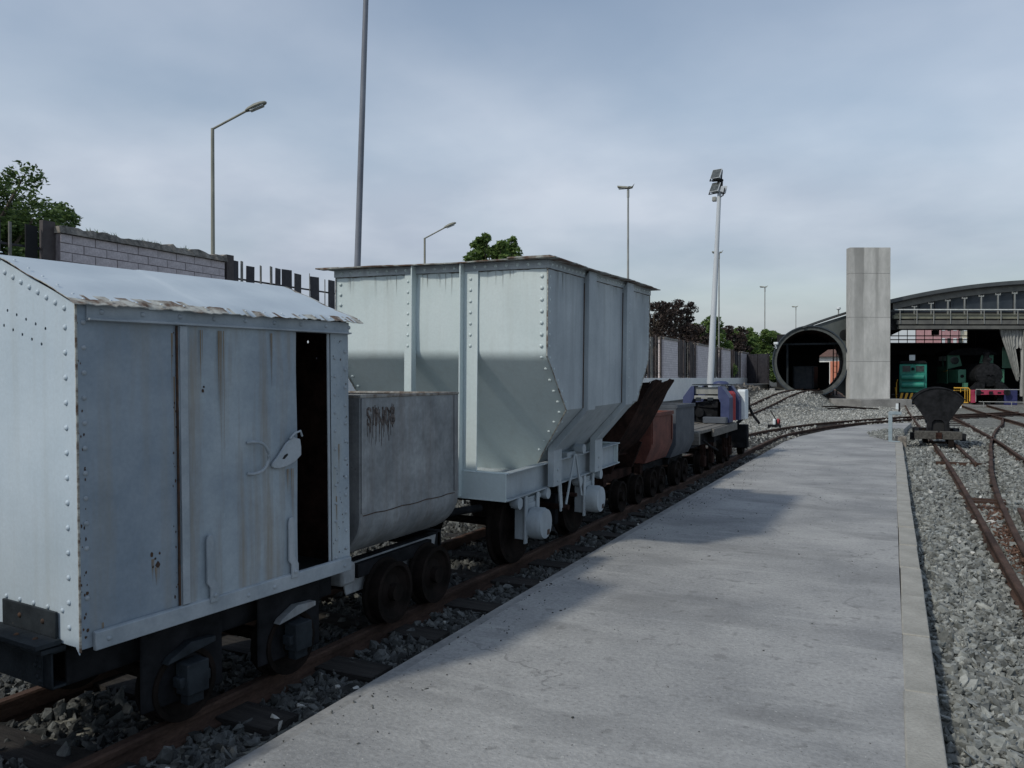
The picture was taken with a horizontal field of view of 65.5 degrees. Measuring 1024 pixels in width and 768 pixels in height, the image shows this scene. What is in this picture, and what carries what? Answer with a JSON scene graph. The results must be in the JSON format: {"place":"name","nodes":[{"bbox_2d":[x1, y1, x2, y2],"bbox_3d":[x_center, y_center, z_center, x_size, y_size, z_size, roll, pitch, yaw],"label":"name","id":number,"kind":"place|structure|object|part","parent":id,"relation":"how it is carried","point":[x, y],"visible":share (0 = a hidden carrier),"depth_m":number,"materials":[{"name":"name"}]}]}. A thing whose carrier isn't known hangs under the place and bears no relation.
{"place":"outdoors","nodes":[
{"label":"outdoors","id":0,"kind":"place"},
{"bbox_2d":[0,0,1023,377],"label":"sky","id":1,"kind":"structure","parent":0,"point":[831,127],"materials":[{"name":"grey"}]},
{"bbox_2d":[6,380,1023,767],"bbox_3d":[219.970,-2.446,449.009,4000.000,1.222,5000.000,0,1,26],"label":"ground","id":2,"kind":"structure","parent":0,"point":[986,422],"depth_m":6.27,"materials":[{"name":"grey gravel"}]},
{"bbox_2d":[0,160,64,258],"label":"tree","id":3,"kind":"object","parent":2,"relation":"on","point":[32,206],"visible":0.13,"depth_m":11.67,"materials":[{"name":"green plant"}]},
{"bbox_2d":[0,186,81,256],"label":"tree","id":4,"kind":"object","parent":2,"relation":"on","point":[70,215],"visible":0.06,"depth_m":12.26,"materials":[{"name":"green plant"}]},
{"bbox_2d":[211,101,266,253],"bbox_3d":[-7.056,-2.846,20.602,1.460,8.901,0.253,0,0,3],"label":"street lamp","id":5,"kind":"object","parent":2,"relation":"on","point":[253,107],"visible":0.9,"depth_m":20.52,"materials":[{"name":"metal"}]},
{"bbox_2d":[354,0,368,266],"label":"floodlight mast","id":6,"kind":"object","parent":2,"relation":"on","point":[358,226],"visible":0.49,"depth_m":19.18,"materials":[{"name":"grey metal"}]},
{"bbox_2d":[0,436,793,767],"bbox_3d":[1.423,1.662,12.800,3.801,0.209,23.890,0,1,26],"label":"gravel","id":7,"kind":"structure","parent":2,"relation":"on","point":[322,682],"depth_m":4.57,"materials":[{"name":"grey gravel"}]},
{"bbox_2d":[54,225,748,400],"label":"boundary wall","id":8,"kind":"structure","parent":2,"relation":"on","point":[79,246],"depth_m":10.53,"materials":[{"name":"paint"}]},
{"bbox_2d":[0,220,54,260],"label":"metal fence","id":9,"kind":"object","parent":8,"relation":"on","point":[46,248],"visible":0.38,"depth_m":8.97,"materials":[{"name":"brown metal"}]},
{"bbox_2d":[225,254,348,378],"bbox_3d":[-3.245,-0.987,13.450,0.077,1.802,4.480,0,1,25],"label":"metal fence","id":10,"kind":"object","parent":8,"relation":"on","point":[231,268],"visible":0.23,"depth_m":12.64,"materials":[{"name":"brown metal"}]},
{"bbox_2d":[644,335,661,377],"bbox_3d":[5.513,-1.139,32.254,0.143,1.802,4.200,0,1,25],"label":"metal fence","id":11,"kind":"object","parent":8,"relation":"on","point":[650,370],"visible":0.32,"depth_m":33.01,"materials":[{"name":"grey metal"}]},
{"bbox_2d":[714,347,720,377],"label":"metal fence","id":12,"kind":"object","parent":8,"relation":"on","point":[719,352],"visible":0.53,"depth_m":45.72,"materials":[{"name":"grey metal"}]},
{"bbox_2d":[731,349,740,377],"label":"metal fence","id":13,"kind":"object","parent":8,"relation":"on","point":[737,358],"visible":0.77,"depth_m":51.66,"materials":[{"name":"grey metal"}]},
{"bbox_2d":[747,353,769,387],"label":"screen","id":14,"kind":"object","parent":8,"relation":"attached to","point":[757,368],"visible":0.61,"depth_m":53.95,"materials":[{"name":"metal"}]},
{"bbox_2d":[424,222,455,263],"bbox_3d":[-3.195,-2.839,35.303,1.460,8.651,0.253,0,0,3],"label":"street lamp","id":15,"kind":"object","parent":2,"relation":"on","point":[449,225],"visible":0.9,"depth_m":35.22,"materials":[{"name":"metal"}]},
{"bbox_2d":[462,232,522,260],"bbox_3d":[-0.581,-1.914,24.886,2.300,5.472,2.025,0,0,8],"label":"tree","id":16,"kind":"object","parent":2,"relation":"on","point":[499,249],"visible":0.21,"depth_m":24.40,"materials":[{"name":"green plant"}]},
{"bbox_2d":[0,411,1023,767],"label":"railway track","id":17,"kind":"structure","parent":2,"relation":"on","point":[240,703],"depth_m":4.77,"materials":[{"name":"brown metal"}]},
{"bbox_2d":[0,251,362,722],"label":"box wagon","id":18,"kind":"object","parent":17,"relation":"on","point":[174,476],"visible":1,"depth_m":3.68,"materials":[{"name":"paint"}]},
{"bbox_3d":[-1.334,0.371,4.000,0.048,1.312,0.764,0,1,31],"label":"sliding door","id":19,"kind":"part","parent":18,"relation":"part of","materials":[{"name":"paint"}]},
{"bbox_2d":[331,391,458,623],"bbox_3d":[-1.193,0.843,5.753,1.165,1.564,1.600,0,1,26],"label":"mine tub","id":20,"kind":"object","parent":17,"relation":"on","point":[403,469],"visible":0.52,"depth_m":5.41,"materials":[{"name":"metal"}]},
{"bbox_2d":[448,504,482,517],"bbox_3d":[-0.545,1.077,6.534,0.380,0.122,0.660,0,1,26],"label":"coupling bar","id":21,"kind":"object","parent":20,"relation":"on","point":[467,509],"visible":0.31,"depth_m":6.59,"materials":[{"name":"black metal"}]},
{"bbox_2d":[315,255,659,564],"bbox_3d":[-0.071,0.261,8.172,2.390,2.673,3.072,1,2,26],"label":"hopper wagon","id":22,"kind":"object","parent":17,"relation":"on","point":[539,363],"visible":0.88,"depth_m":7.01,"materials":[{"name":"paint"}]},
{"bbox_2d":[540,378,673,512],"bbox_3d":[1.025,0.757,10.328,1.991,1.658,1.600,0,1,26],"label":"skip wagon","id":23,"kind":"object","parent":17,"relation":"on","point":[628,429],"visible":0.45,"depth_m":9.89,"materials":[{"name":"metal"}]},
{"bbox_2d":[608,410,673,497],"bbox_3d":[1.571,0.983,11.443,1.240,1.189,1.480,0,1,26],"label":"mine tub","id":24,"kind":"object","parent":17,"relation":"on","point":[656,439],"visible":0.42,"depth_m":11.05,"materials":[{"name":"red paint"}]},
{"bbox_2d":[650,403,694,485],"bbox_3d":[2.156,0.938,12.637,1.240,1.259,1.540,0,1,26],"label":"mine tub","id":25,"kind":"object","parent":17,"relation":"on","point":[676,470],"visible":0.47,"depth_m":12.20,"materials":[{"name":"metal"}]},
{"bbox_2d":[682,421,736,473],"bbox_3d":[3.192,1.156,14.732,1.340,0.789,3.350,0,1,26],"label":"flat wagon","id":26,"kind":"object","parent":17,"relation":"on","point":[701,459],"visible":0.54,"depth_m":14.29,"materials":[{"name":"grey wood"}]},
{"bbox_2d":[683,381,747,423],"bbox_3d":[4.122,0.341,16.112,0.970,0.810,1.860,0,1,26],"label":"mine engine","id":27,"kind":"object","parent":26,"relation":"on","point":[721,405],"visible":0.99,"depth_m":15.57,"materials":[{"name":"blue paint"}]},
{"bbox_2d":[738,389,747,419],"bbox_3d":[4.812,0.422,16.599,0.160,0.620,0.380,0,1,26],"label":"white door","id":28,"kind":"structure","parent":27,"relation":"in","point":[743,392],"depth_m":16.42,"materials":[{"name":"paint"}]},
{"bbox_2d":[694,397,759,453],"bbox_3d":[4.631,0.905,17.342,1.426,1.249,0.645,0,1,26],"label":"buffer stand","id":29,"kind":"object","parent":17,"relation":"on","point":[740,439],"visible":0.52,"depth_m":16.99,"materials":[{"name":"black metal"}]},
{"bbox_2d":[244,423,910,767],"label":"platform","id":30,"kind":"structure","parent":2,"relation":"on","point":[825,689],"depth_m":4.57,"materials":[{"name":"concrete"}]},
{"bbox_2d":[225,425,859,767],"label":"platform edge","id":31,"kind":"object","parent":30,"relation":"attached to","point":[265,749],"visible":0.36,"depth_m":4.61,"materials":[{"name":"concrete"}]},
{"bbox_2d":[248,445,898,765],"bbox_3d":[3.727,1.516,10.416,2.463,0.035,17.950,0,1,26],"label":"grit","id":32,"kind":"object","parent":30,"relation":"on","point":[572,717],"visible":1,"depth_m":5.83,"materials":[{"name":"stone"}]},
{"bbox_2d":[867,428,904,440],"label":"gravel","id":33,"kind":"structure","parent":30,"relation":"on","point":[881,433],"depth_m":22.47,"materials":[{"name":"grey gravel"}]},
{"bbox_2d":[888,403,901,441],"bbox_3d":[9.490,0.952,19.738,0.295,0.980,0.086,0,1,26],"label":"bent post","id":34,"kind":"object","parent":30,"relation":"on","point":[891,413],"visible":1,"depth_m":19.75,"materials":[{"name":"grey metal"}]},
{"bbox_2d":[895,442,947,767],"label":"platform kerb","id":35,"kind":"structure","parent":30,"relation":"on","point":[924,744],"depth_m":4.56,"materials":[{"name":"concrete"}]},
{"bbox_2d":[165,391,1023,767],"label":"pebbles","id":36,"kind":"object","parent":2,"relation":"on","point":[973,521],"visible":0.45,"depth_m":9.55,"materials":[{"name":"stone"}]},
{"bbox_2d":[617,183,634,278],"bbox_3d":[4.583,-3.262,32.012,0.680,9.550,0.240,0,0,16],"label":"street lamp","id":37,"kind":"object","parent":2,"relation":"on","point":[624,187],"visible":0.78,"depth_m":31.94,"materials":[{"name":"metal"}]},
{"bbox_2d":[646,301,679,377],"bbox_3d":[6.947,-1.719,39.280,2.868,4.778,2.730,0,1,26],"label":"tree","id":38,"kind":"object","parent":2,"relation":"on","point":[666,315],"visible":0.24,"depth_m":38.76,"materials":[{"name":"green plant"}]},
{"bbox_2d":[651,299,699,377],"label":"tree","id":39,"kind":"object","parent":2,"relation":"on","point":[688,333],"visible":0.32,"depth_m":43.48,"materials":[{"name":"green plant"}]},
{"bbox_2d":[678,340,695,377],"bbox_3d":[8.413,-1.189,38.461,0.154,1.803,4.300,0,1,25],"label":"metal fence","id":40,"kind":"object","parent":2,"relation":"on","point":[691,370],"visible":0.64,"depth_m":38.74,"materials":[{"name":"grey metal"}]},
{"bbox_2d":[676,323,716,373],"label":"tree","id":41,"kind":"object","parent":2,"relation":"on","point":[701,329],"visible":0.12,"depth_m":48.58,"materials":[{"name":"green plant"}]},
{"bbox_2d":[694,315,737,375],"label":"tree","id":42,"kind":"object","parent":2,"relation":"on","point":[706,324],"visible":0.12,"depth_m":50.64,"materials":[{"name":"green plant"}]},
{"bbox_2d":[707,168,726,386],"bbox_3d":[9.202,-4.397,36.419,0.851,10.814,0.519,3,2,26],"label":"floodlight mast","id":43,"kind":"object","parent":2,"relation":"on","point":[718,188],"visible":0.98,"depth_m":36.31,"materials":[{"name":"metal"}]},
{"bbox_2d":[712,251,722,347],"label":"street lamp","id":44,"kind":"object","parent":2,"relation":"on","point":[718,300],"visible":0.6,"depth_m":48.54,"materials":[{"name":"metal"}]},
{"bbox_2d":[716,325,753,377],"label":"tree","id":45,"kind":"object","parent":2,"relation":"on","point":[739,343],"visible":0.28,"depth_m":57.77,"materials":[{"name":"green plant"}]},
{"bbox_2d":[729,326,761,353],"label":"tree","id":46,"kind":"object","parent":2,"relation":"on","point":[755,345],"visible":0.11,"depth_m":61.55,"materials":[{"name":"green plant"}]},
{"bbox_2d":[721,382,775,391],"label":"rubble","id":47,"kind":"object","parent":2,"relation":"on","point":[743,386],"visible":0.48,"depth_m":47.63,"materials":[{"name":"grey stone"}]},
{"bbox_2d":[737,383,768,388],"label":"loading bank","id":48,"kind":"structure","parent":2,"relation":"on","point":[763,386],"depth_m":51.78,"materials":[{"name":"grey concrete"}]},
{"bbox_2d":[760,286,766,339],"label":"street lamp","id":49,"kind":"object","parent":2,"relation":"on","point":[764,303],"visible":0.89,"depth_m":67.01,"materials":[{"name":"metal"}]},
{"bbox_2d":[750,329,780,382],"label":"tree","id":50,"kind":"object","parent":2,"relation":"on","point":[766,345],"visible":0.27,"depth_m":66.46,"materials":[{"name":"green plant"}]},
{"bbox_2d":[767,410,780,427],"bbox_3d":[9.223,1.231,28.020,0.420,0.628,0.220,0,1,26],"label":"point lever","id":51,"kind":"object","parent":2,"relation":"on","point":[776,423],"visible":0.98,"depth_m":27.94,"materials":[{"name":"white metal"}]},
{"bbox_2d":[748,388,822,416],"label":"railway track","id":52,"kind":"structure","parent":2,"relation":"on","point":[817,391],"depth_m":43.21,"materials":[{"name":"brown metal"}]},
{"bbox_2d":[793,366,817,389],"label":"box car","id":53,"kind":"object","parent":52,"relation":"on","point":[805,377],"visible":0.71,"depth_m":54.82,"materials":[{"name":"metal"}]},
{"bbox_2d":[772,325,846,394],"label":"round tunnel","id":54,"kind":"structure","parent":2,"relation":"on","point":[808,345],"depth_m":58.14,"materials":[{"name":"metal"}]},
{"bbox_2d":[833,345,837,394],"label":"ladder","id":55,"kind":"object","parent":54,"relation":"attached to","point":[836,366],"visible":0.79,"depth_m":52.00,"materials":[{"name":"black metal"}]},
{"bbox_2d":[819,349,838,383],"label":"tiled house","id":56,"kind":"structure","parent":2,"relation":"on","point":[826,356],"depth_m":91.38,"materials":[{"name":"orange brick"}]},
{"bbox_2d":[830,361,841,393],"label":"salmon wall","id":57,"kind":"structure","parent":2,"relation":"on","point":[831,371],"depth_m":63.24,"materials":[{"name":"orange paint"}]},
{"bbox_2d":[733,389,947,449],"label":"gravel","id":58,"kind":"structure","parent":2,"relation":"on","point":[821,417],"depth_m":37.27,"materials":[{"name":"grey gravel"}]},
{"bbox_2d":[822,406,878,409],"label":"scrap rods","id":59,"kind":"object","parent":58,"relation":"on","point":[840,407],"visible":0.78,"depth_m":42.14,"materials":[{"name":"metal"}]},
{"bbox_2d":[828,397,911,406],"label":"tower slab","id":60,"kind":"structure","parent":2,"relation":"on","point":[844,401],"depth_m":47.82,"materials":[{"name":"grey concrete"}]},
{"bbox_2d":[846,247,890,398],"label":"concrete tower","id":61,"kind":"structure","parent":60,"relation":"on","point":[868,321],"depth_m":48.99,"materials":[{"name":"grey concrete"}]},
{"bbox_2d":[895,436,906,447],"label":"timber block","id":62,"kind":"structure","parent":2,"relation":"on","point":[903,439],"depth_m":19.90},
{"bbox_2d":[915,330,966,342],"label":"apartment block","id":63,"kind":"structure","parent":2,"relation":"on","point":[944,332],"depth_m":129.59,"materials":[{"name":"white paint"}]},
{"bbox_2d":[890,394,1023,406],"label":"hall apron","id":64,"kind":"object","parent":2,"relation":"on","point":[999,402],"visible":0.17,"depth_m":51.09,"materials":[{"name":"grey concrete"}]},
{"bbox_2d":[895,355,926,402],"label":"shunting engine","id":65,"kind":"object","parent":64,"relation":"on","point":[912,376],"visible":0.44,"depth_m":51.23,"materials":[{"name":"green paint"}]},
{"bbox_2d":[902,365,910,371],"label":"window","id":66,"kind":"structure","parent":65,"relation":"in","point":[905,368],"depth_m":51.43,"materials":[{"name":"grey glass"}]},
{"bbox_2d":[915,365,924,371],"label":"window","id":67,"kind":"structure","parent":65,"relation":"in","point":[918,368],"depth_m":51.09,"materials":[{"name":"grey glass"}]},
{"bbox_2d":[803,280,1023,395],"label":"engine shed","id":68,"kind":"structure","parent":64,"relation":"on","point":[982,314],"depth_m":50.38,"materials":[{"name":"metal"}]},
{"bbox_2d":[1002,347,1010,367],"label":"green panel","id":69,"kind":"object","parent":68,"relation":"hanging from","point":[1005,362],"visible":0.5,"depth_m":50.64,"materials":[{"name":"paint"}]},
{"bbox_2d":[999,329,1023,395],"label":"strip curtain","id":70,"kind":"object","parent":68,"relation":"hanging from","point":[1012,339],"visible":1,"depth_m":50.07,"materials":[{"name":"plastic"}]},
{"bbox_2d":[935,348,1010,403],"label":"steam locomotive","id":71,"kind":"object","parent":64,"relation":"on","point":[985,372],"visible":0.84,"depth_m":52.13,"materials":[{"name":"black metal"}]},
{"bbox_2d":[939,356,945,360],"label":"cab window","id":72,"kind":"structure","parent":71,"relation":"in","point":[940,357],"depth_m":55.55,"materials":[{"name":"black glass"}]},
{"bbox_2d":[1003,390,1016,404],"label":"navy crate","id":73,"kind":"object","parent":64,"relation":"on","point":[1010,398],"visible":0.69,"depth_m":49.76,"materials":[{"name":"paint"}]},
{"bbox_2d":[1023,330,1023,404],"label":"shed post","id":74,"kind":"object","parent":64,"relation":"on","point":[1023,367],"visible":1,"depth_m":49.86,"materials":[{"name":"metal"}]},
{"bbox_2d":[954,387,969,407],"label":"yellow barrier","id":75,"kind":"object","parent":2,"relation":"on","point":[960,388],"visible":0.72,"depth_m":46.16,"materials":[{"name":"metal"}]},
{"bbox_2d":[903,425,1023,767],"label":"gravel","id":76,"kind":"structure","parent":2,"relation":"on","point":[978,737],"depth_m":6.18,"materials":[{"name":"grey gravel"}]},
{"bbox_2d":[903,405,1023,618],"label":"railway track","id":77,"kind":"structure","parent":2,"relation":"on","point":[1014,584],"depth_m":11.00,"materials":[{"name":"brown metal"}]},
{"bbox_2d":[910,387,965,446],"bbox_3d":[10.866,0.804,20.368,1.240,1.464,1.870,0,1,26],"label":"tipping skip","id":78,"kind":"object","parent":77,"relation":"on","point":[938,407],"visible":1,"depth_m":19.72,"materials":[{"name":"black metal"}]},
{"bbox_2d":[975,389,1023,406],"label":"grey barrier","id":79,"kind":"object","parent":2,"relation":"on","point":[995,389],"visible":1,"depth_m":46.60,"materials":[{"name":"metal"}]},
{"bbox_2d":[977,503,1023,578],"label":"gravel","id":80,"kind":"structure","parent":2,"relation":"on","point":[1013,551],"depth_m":8.66,"materials":[{"name":"grey gravel"}]}
]}

